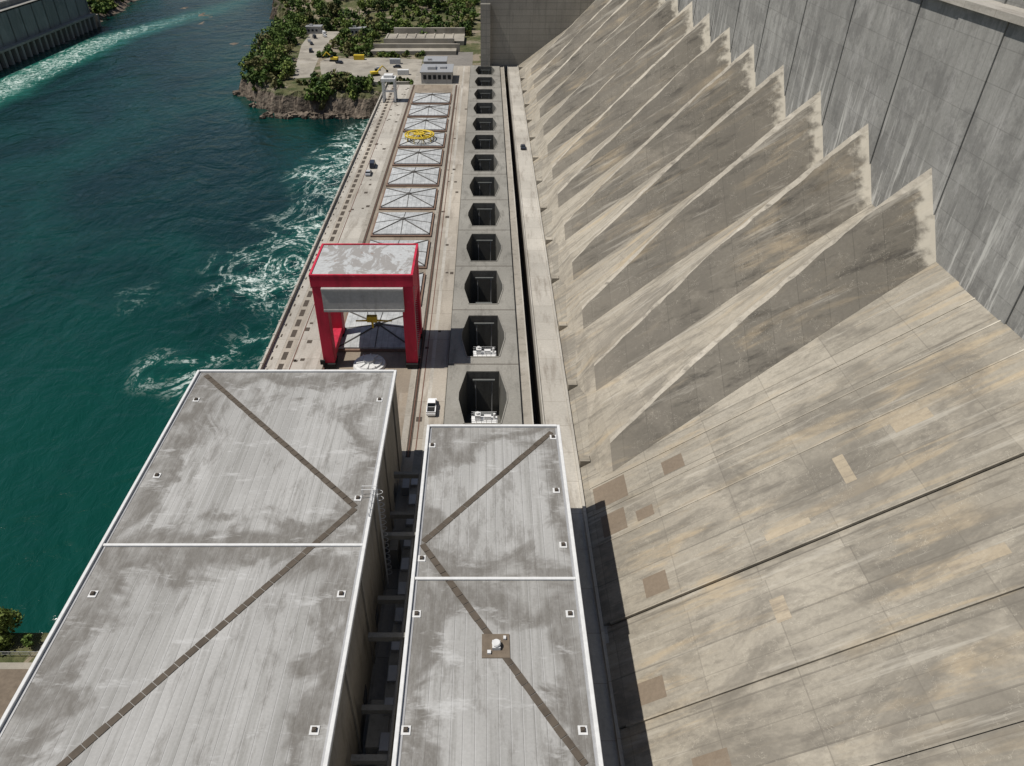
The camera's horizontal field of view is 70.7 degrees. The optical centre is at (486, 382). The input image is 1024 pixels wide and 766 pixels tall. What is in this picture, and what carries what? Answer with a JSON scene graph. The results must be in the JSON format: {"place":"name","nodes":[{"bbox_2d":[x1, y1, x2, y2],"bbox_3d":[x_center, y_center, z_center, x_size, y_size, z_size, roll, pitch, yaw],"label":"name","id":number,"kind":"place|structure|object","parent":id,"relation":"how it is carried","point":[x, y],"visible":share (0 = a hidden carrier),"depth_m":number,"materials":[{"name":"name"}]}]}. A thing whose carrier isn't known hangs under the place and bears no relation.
{"place":"outdoors","nodes":[
{"label":"outdoors","id":0,"kind":"place"},
{"bbox_2d":[0,669,28,718],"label":"paved ground","id":1,"kind":"structure","parent":0,"point":[11,680],"depth_m":98.32,"materials":[{"name":"concrete"}]},
{"bbox_2d":[0,662,32,668],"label":"path","id":2,"kind":"structure","parent":0,"point":[15,665],"depth_m":104.85,"materials":[{"name":"beige concrete"}]},
{"bbox_2d":[0,633,48,661],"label":"riverside ground","id":3,"kind":"structure","parent":0,"point":[38,639],"depth_m":106.99,"materials":[{"name":"green plant"}]},
{"bbox_2d":[0,606,23,651],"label":"riverside tree","id":4,"kind":"object","parent":3,"relation":"on","point":[7,619],"visible":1,"depth_m":106.26,"materials":[{"name":"green plant"}]},
{"bbox_2d":[20,633,33,647],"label":"shrub","id":5,"kind":"object","parent":3,"relation":"on","point":[26,641],"visible":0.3,"depth_m":106.26,"materials":[{"name":"green plant"}]},
{"bbox_2d":[89,0,135,21],"bbox_3d":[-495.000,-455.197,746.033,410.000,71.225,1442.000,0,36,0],"label":"bank hill","id":6,"kind":"structure","parent":0,"point":[121,7],"depth_m":610.01,"materials":[{"name":"brown stone"}]},
{"bbox_2d":[0,0,369,632],"bbox_3d":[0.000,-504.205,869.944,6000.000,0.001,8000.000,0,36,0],"label":"river water","id":7,"kind":"structure","parent":0,"point":[167,196],"depth_m":242.08,"materials":[{"name":"teal liquid"}]},
{"bbox_2d":[258,65,624,765],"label":"powerhouse","id":8,"kind":"structure","parent":7,"relation":"in","point":[524,365],"depth_m":180.44,"materials":[{"name":"concrete"}]},
{"bbox_2d":[0,373,391,765],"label":"roof","id":9,"kind":"structure","parent":8,"relation":"attached to","point":[253,683],"depth_m":85.47,"materials":[{"name":"grey concrete"}]},
{"bbox_2d":[87,591,98,597],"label":"roof drain","id":10,"kind":"object","parent":9,"relation":"on","point":[92,594],"visible":1,"depth_m":85.69,"materials":[{"name":"white metal"}]},
{"bbox_2d":[152,473,161,477],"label":"roof drain","id":11,"kind":"object","parent":9,"relation":"on","point":[156,475],"visible":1,"depth_m":102.17,"materials":[{"name":"white metal"}]},
{"bbox_2d":[0,373,393,765],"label":"gutters","id":12,"kind":"object","parent":9,"relation":"on","point":[75,599],"visible":1,"depth_m":86.69,"materials":[{"name":"metal"}]},
{"bbox_2d":[0,370,396,765],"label":"coping","id":13,"kind":"object","parent":9,"relation":"on","point":[25,680],"visible":1,"depth_m":91.78,"materials":[{"name":"white metal"}]},
{"bbox_2d":[56,374,356,765],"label":"expansion strips","id":14,"kind":"object","parent":9,"relation":"on","point":[116,717],"visible":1,"depth_m":86.27,"materials":[{"name":"rubber"}]},
{"bbox_2d":[309,725,319,734],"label":"roof drain","id":15,"kind":"object","parent":9,"relation":"in","point":[314,729],"visible":1,"depth_m":72.36,"materials":[{"name":"grey metal"}]},
{"bbox_2d":[337,591,345,597],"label":"roof drain","id":16,"kind":"object","parent":9,"relation":"on","point":[340,594],"visible":1,"depth_m":85.69,"materials":[{"name":"white metal"}]},
{"bbox_2d":[354,496,361,500],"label":"roof drain","id":17,"kind":"object","parent":9,"relation":"on","point":[357,498],"visible":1,"depth_m":98.51,"materials":[{"name":"white metal"}]},
{"bbox_2d":[308,243,422,367],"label":"red gantry crane","id":18,"kind":"object","parent":8,"relation":"on","point":[364,277],"visible":1,"depth_m":147.89,"materials":[{"name":"paint"}]},
{"bbox_2d":[365,170,371,175],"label":"parked car","id":19,"kind":"object","parent":8,"relation":"on","point":[368,172],"visible":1,"depth_m":251.36,"materials":[{"name":"silver metal"}]},
{"bbox_2d":[353,353,385,369],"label":"round generator cover","id":20,"kind":"object","parent":8,"relation":"on","point":[370,361],"visible":0.94,"depth_m":156.74,"materials":[{"name":"white metal"}]},
{"bbox_2d":[337,312,405,351],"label":"generator hatch cover","id":21,"kind":"object","parent":8,"relation":"on","point":[378,337],"visible":0.73,"depth_m":165.66,"materials":[{"name":"metal"}]},
{"bbox_2d":[369,160,375,167],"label":"parked van","id":22,"kind":"object","parent":8,"relation":"on","point":[372,163],"visible":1,"depth_m":257.25,"materials":[{"name":"paint"}]},
{"bbox_2d":[361,486,391,583],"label":"access ladder","id":23,"kind":"object","parent":8,"relation":"on","point":[381,524],"visible":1,"depth_m":101.88,"materials":[{"name":"metal"}]},
{"bbox_2d":[351,450,422,765],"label":"service alley structure","id":24,"kind":"object","parent":8,"relation":"on","point":[380,733],"visible":0.82,"depth_m":96.63,"materials":[{"name":"grey concrete"}]},
{"bbox_2d":[381,73,397,102],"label":"white tailrace crane","id":25,"kind":"object","parent":8,"relation":"on","point":[387,77],"visible":1,"depth_m":324.75,"materials":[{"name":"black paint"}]},
{"bbox_2d":[368,240,429,268],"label":"generator hatch cover","id":26,"kind":"object","parent":8,"relation":"on","point":[424,246],"visible":0.27,"depth_m":204.45,"materials":[{"name":"metal"}]},
{"bbox_2d":[370,212,434,236],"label":"generator hatch cover","id":27,"kind":"object","parent":8,"relation":"on","point":[403,224],"visible":1,"depth_m":215.22,"materials":[{"name":"metal"}]},
{"bbox_2d":[379,188,437,209],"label":"generator hatch cover","id":28,"kind":"object","parent":8,"relation":"on","point":[409,199],"visible":1,"depth_m":231.43,"materials":[{"name":"metal"}]},
{"bbox_2d":[386,167,440,186],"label":"generator hatch cover","id":29,"kind":"object","parent":8,"relation":"on","point":[414,177],"visible":1,"depth_m":247.36,"materials":[{"name":"metal"}]},
{"bbox_2d":[392,148,443,165],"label":"generator hatch cover","id":30,"kind":"object","parent":8,"relation":"on","point":[418,157],"visible":1,"depth_m":263.67,"materials":[{"name":"metal"}]},
{"bbox_2d":[398,132,445,147],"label":"generator hatch cover","id":31,"kind":"object","parent":8,"relation":"on","point":[437,140],"visible":0.77,"depth_m":278.53,"materials":[{"name":"metal"}]},
{"bbox_2d":[404,129,434,143],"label":"yellow lifting frame","id":32,"kind":"object","parent":31,"relation":"on","point":[420,132],"visible":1,"depth_m":279.01,"materials":[{"name":"paint"}]},
{"bbox_2d":[419,272,425,303],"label":"generator hatch cover","id":33,"kind":"object","parent":8,"relation":"on","point":[422,275],"visible":0.09,"depth_m":187.46,"materials":[{"name":"metal"}]},
{"bbox_2d":[403,117,447,131],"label":"generator hatch cover","id":34,"kind":"object","parent":8,"relation":"on","point":[436,124],"visible":0.96,"depth_m":296.30,"materials":[{"name":"metal"}]},
{"bbox_2d":[407,104,449,117],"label":"generator hatch cover","id":35,"kind":"object","parent":8,"relation":"on","point":[428,111],"visible":1,"depth_m":311.61,"materials":[{"name":"metal"}]},
{"bbox_2d":[411,92,451,104],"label":"generator hatch cover","id":36,"kind":"object","parent":8,"relation":"on","point":[431,98],"visible":1,"depth_m":327.82,"materials":[{"name":"metal"}]},
{"bbox_2d":[426,398,436,415],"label":"pickup truck","id":37,"kind":"object","parent":8,"relation":"on","point":[431,407],"visible":1,"depth_m":144.24,"materials":[{"name":"white paint"}]},
{"bbox_2d":[472,379,494,415],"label":"frame","id":38,"kind":"object","parent":8,"relation":"on","point":[483,380],"visible":0.06,"depth_m":155.61,"materials":[{"name":"grey paint"}]},
{"bbox_2d":[471,411,496,422],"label":"equipment platform","id":39,"kind":"structure","parent":8,"relation":"on","point":[479,418],"depth_m":141.64,"materials":[{"name":"white metal"}]},
{"bbox_2d":[475,277,492,302],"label":"frame","id":40,"kind":"object","parent":8,"relation":"on","point":[477,278],"visible":0.06,"depth_m":193.42,"materials":[{"name":"grey paint"}]},
{"bbox_2d":[474,323,493,350],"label":"frame","id":41,"kind":"object","parent":8,"relation":"on","point":[476,324],"visible":0.07,"depth_m":175.06,"materials":[{"name":"grey paint"}]},
{"bbox_2d":[473,346,495,355],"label":"equipment platform","id":42,"kind":"structure","parent":8,"relation":"on","point":[485,352],"depth_m":160.42,"materials":[{"name":"white metal"}]},
{"bbox_2d":[476,240,492,260],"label":"frame","id":43,"kind":"object","parent":8,"relation":"on","point":[478,241],"visible":0.06,"depth_m":212.76,"materials":[{"name":"grey paint"}]},
{"bbox_2d":[477,209,491,225],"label":"frame","id":44,"kind":"object","parent":8,"relation":"on","point":[479,215],"visible":0.04,"depth_m":232.28,"materials":[{"name":"grey paint"}]},
{"bbox_2d":[478,159,490,170],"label":"frame","id":45,"kind":"object","parent":8,"relation":"on","point":[489,160],"visible":0.02,"depth_m":269.05,"materials":[{"name":"grey paint"}]},
{"bbox_2d":[478,182,491,195],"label":"frame","id":46,"kind":"object","parent":8,"relation":"on","point":[479,183],"visible":0.09,"depth_m":250.11,"materials":[{"name":"grey paint"}]},
{"bbox_2d":[400,428,595,765],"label":"roof","id":47,"kind":"structure","parent":8,"relation":"attached to","point":[467,704],"depth_m":83.33,"materials":[{"name":"grey concrete"}]},
{"bbox_2d":[401,725,410,734],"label":"roof drain","id":48,"kind":"object","parent":47,"relation":"in","point":[405,729],"visible":1,"depth_m":72.36,"materials":[{"name":"grey metal"}]},
{"bbox_2d":[412,610,420,617],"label":"roof drain","id":49,"kind":"object","parent":47,"relation":"in","point":[416,613],"visible":1,"depth_m":83.43,"materials":[{"name":"white metal"}]},
{"bbox_2d":[418,555,425,561],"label":"roof drain","id":50,"kind":"object","parent":47,"relation":"on","point":[421,558],"visible":1,"depth_m":90.09,"materials":[{"name":"white metal"}]},
{"bbox_2d":[429,443,435,447],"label":"roof drain","id":51,"kind":"object","parent":47,"relation":"on","point":[431,445],"visible":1,"depth_m":107.38,"materials":[{"name":"white metal"}]},
{"bbox_2d":[482,634,509,657],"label":"roof ventilator","id":52,"kind":"object","parent":47,"relation":"on","point":[495,645],"visible":1,"depth_m":79.93,"materials":[{"name":"brown metal"}]},
{"bbox_2d":[391,424,603,765],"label":"coping","id":53,"kind":"object","parent":47,"relation":"on","point":[591,690],"visible":1,"depth_m":87.47,"materials":[{"name":"grey metal"}]},
{"bbox_2d":[396,428,598,765],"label":"gutters","id":54,"kind":"object","parent":47,"relation":"on","point":[411,633],"visible":1,"depth_m":83.05,"materials":[{"name":"metal"}]},
{"bbox_2d":[420,431,587,765],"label":"expansion strips","id":55,"kind":"object","parent":47,"relation":"on","point":[559,730],"visible":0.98,"depth_m":85.14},
{"bbox_2d":[553,488,559,492],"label":"roof drain","id":56,"kind":"object","parent":47,"relation":"in","point":[556,490],"visible":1,"depth_m":99.76,"materials":[{"name":"white metal"}]},
{"bbox_2d":[559,542,566,547],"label":"roof drain","id":57,"kind":"object","parent":47,"relation":"in","point":[562,544],"visible":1,"depth_m":91.80,"materials":[{"name":"white metal"}]},
{"bbox_2d":[565,610,574,617],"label":"roof drain","id":58,"kind":"object","parent":47,"relation":"in","point":[569,613],"visible":1,"depth_m":83.43,"materials":[{"name":"white metal"}]},
{"bbox_2d":[578,725,587,734],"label":"roof drain","id":59,"kind":"object","parent":47,"relation":"in","point":[582,729],"visible":1,"depth_m":72.33,"materials":[{"name":"grey metal"}]},
{"bbox_2d":[480,0,1023,765],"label":"concrete dam","id":60,"kind":"structure","parent":7,"relation":"in","point":[784,244],"depth_m":110.66,"materials":[{"name":"beige concrete"}]},
{"bbox_2d":[60,0,507,118],"bbox_3d":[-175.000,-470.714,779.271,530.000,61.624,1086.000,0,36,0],"label":"spit terrain","id":61,"kind":"structure","parent":0,"point":[289,97],"depth_m":383.15,"materials":[{"name":"green plant"}]},
{"bbox_2d":[0,0,101,70],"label":"distant power station","id":62,"kind":"object","parent":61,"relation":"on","point":[29,28],"visible":0.95,"depth_m":480.50,"materials":[{"name":"grey concrete"}]},
{"bbox_2d":[87,0,125,15],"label":"riverside trees","id":63,"kind":"object","parent":61,"relation":"on","point":[103,7],"visible":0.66,"depth_m":585.70,"materials":[{"name":"green plant"}]},
{"bbox_2d":[232,90,366,119],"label":"shore boulders","id":64,"kind":"object","parent":61,"relation":"on","point":[304,115],"visible":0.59,"depth_m":359.04,"materials":[{"name":"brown stone"}]},
{"bbox_2d":[306,26,322,33],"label":"walls","id":65,"kind":"structure","parent":61,"relation":"on","point":[320,29],"depth_m":480.18,"materials":[{"name":"grey concrete"}]},
{"bbox_2d":[305,24,322,26],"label":"roof","id":66,"kind":"structure","parent":65,"relation":"on","point":[310,25],"depth_m":479.50,"materials":[{"name":"metal"}]},
{"bbox_2d":[350,29,363,35],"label":"walls","id":67,"kind":"structure","parent":61,"relation":"on","point":[354,30],"depth_m":474.35,"materials":[{"name":"grey concrete"}]},
{"bbox_2d":[349,26,366,28],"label":"roof","id":68,"kind":"structure","parent":67,"relation":"on","point":[355,27],"depth_m":475.23,"materials":[{"name":"metal"}]},
{"bbox_2d":[238,0,480,109],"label":"woodland trees","id":69,"kind":"object","parent":61,"relation":"on","point":[272,63],"visible":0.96,"depth_m":456.83,"materials":[{"name":"green plant"}]},
{"bbox_2d":[310,81,409,84],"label":"wall","id":70,"kind":"structure","parent":61,"relation":"on","point":[397,83],"depth_m":372.30,"materials":[{"name":"concrete"}]},
{"bbox_2d":[320,57,422,80],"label":"gravel yard","id":71,"kind":"structure","parent":61,"relation":"on","point":[364,67],"depth_m":405.64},
{"bbox_2d":[322,52,338,61],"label":"excavator","id":72,"kind":"object","parent":71,"relation":"on","point":[333,59],"visible":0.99,"depth_m":414.61,"materials":[{"name":"yellow paint"}]},
{"bbox_2d":[353,54,364,59],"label":"storage container","id":73,"kind":"object","parent":71,"relation":"on","point":[359,56],"visible":1,"depth_m":418.13,"materials":[{"name":"yellow metal"}]},
{"bbox_2d":[370,65,387,75],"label":"excavator","id":74,"kind":"object","parent":71,"relation":"on","point":[375,73],"visible":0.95,"depth_m":387.29,"materials":[{"name":"yellow paint"}]},
{"bbox_2d":[390,58,400,63],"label":"storage container","id":75,"kind":"object","parent":71,"relation":"on","point":[395,60],"visible":1,"depth_m":410.06,"materials":[{"name":"silver metal"}]},
{"bbox_2d":[397,69,408,74],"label":"storage container","id":76,"kind":"object","parent":71,"relation":"on","point":[402,71],"visible":1,"depth_m":388.73,"materials":[{"name":"white metal"}]},
{"bbox_2d":[369,27,464,54],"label":"retaining terrace","id":77,"kind":"structure","parent":61,"relation":"on","point":[439,41],"depth_m":448.84,"materials":[{"name":"beige concrete"}]},
{"bbox_2d":[293,31,339,78],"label":"road","id":78,"kind":"structure","parent":0,"point":[306,63],"depth_m":432.49,"materials":[{"name":"beige concrete"}]},
{"bbox_2d":[329,382,401,765],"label":"walls","id":79,"kind":"structure","parent":0,"point":[348,734],"depth_m":94.85,"materials":[{"name":"concrete"}]},
{"bbox_2d":[363,485,395,704],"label":"windows","id":80,"kind":"structure","parent":79,"relation":"attached to","point":[365,691],"depth_m":103.23,"materials":[{"name":"black glass"}]},
{"bbox_2d":[424,62,446,63],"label":"walls","id":81,"kind":"structure","parent":0,"point":[435,62],"depth_m":392.79,"materials":[{"name":"grey concrete"}]},
{"bbox_2d":[423,56,447,61],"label":"roof","id":82,"kind":"structure","parent":81,"relation":"on","point":[435,58],"depth_m":395.54,"materials":[{"name":"metal"}]},
{"bbox_2d":[421,73,452,83],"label":"walls","id":83,"kind":"structure","parent":0,"point":[436,81],"depth_m":354.10,"materials":[{"name":"grey concrete"}]},
{"bbox_2d":[420,64,453,72],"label":"roof","id":84,"kind":"structure","parent":83,"relation":"on","point":[436,68],"depth_m":355.81,"materials":[{"name":"metal"}]},
{"bbox_2d":[423,75,450,78],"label":"windows","id":85,"kind":"structure","parent":83,"relation":"attached to","point":[434,76],"depth_m":353.46,"materials":[{"name":"black glass"}]},
{"bbox_2d":[423,52,472,65],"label":"road","id":86,"kind":"structure","parent":0,"point":[462,59],"depth_m":421.79,"materials":[{"name":"concrete"}]}
]}

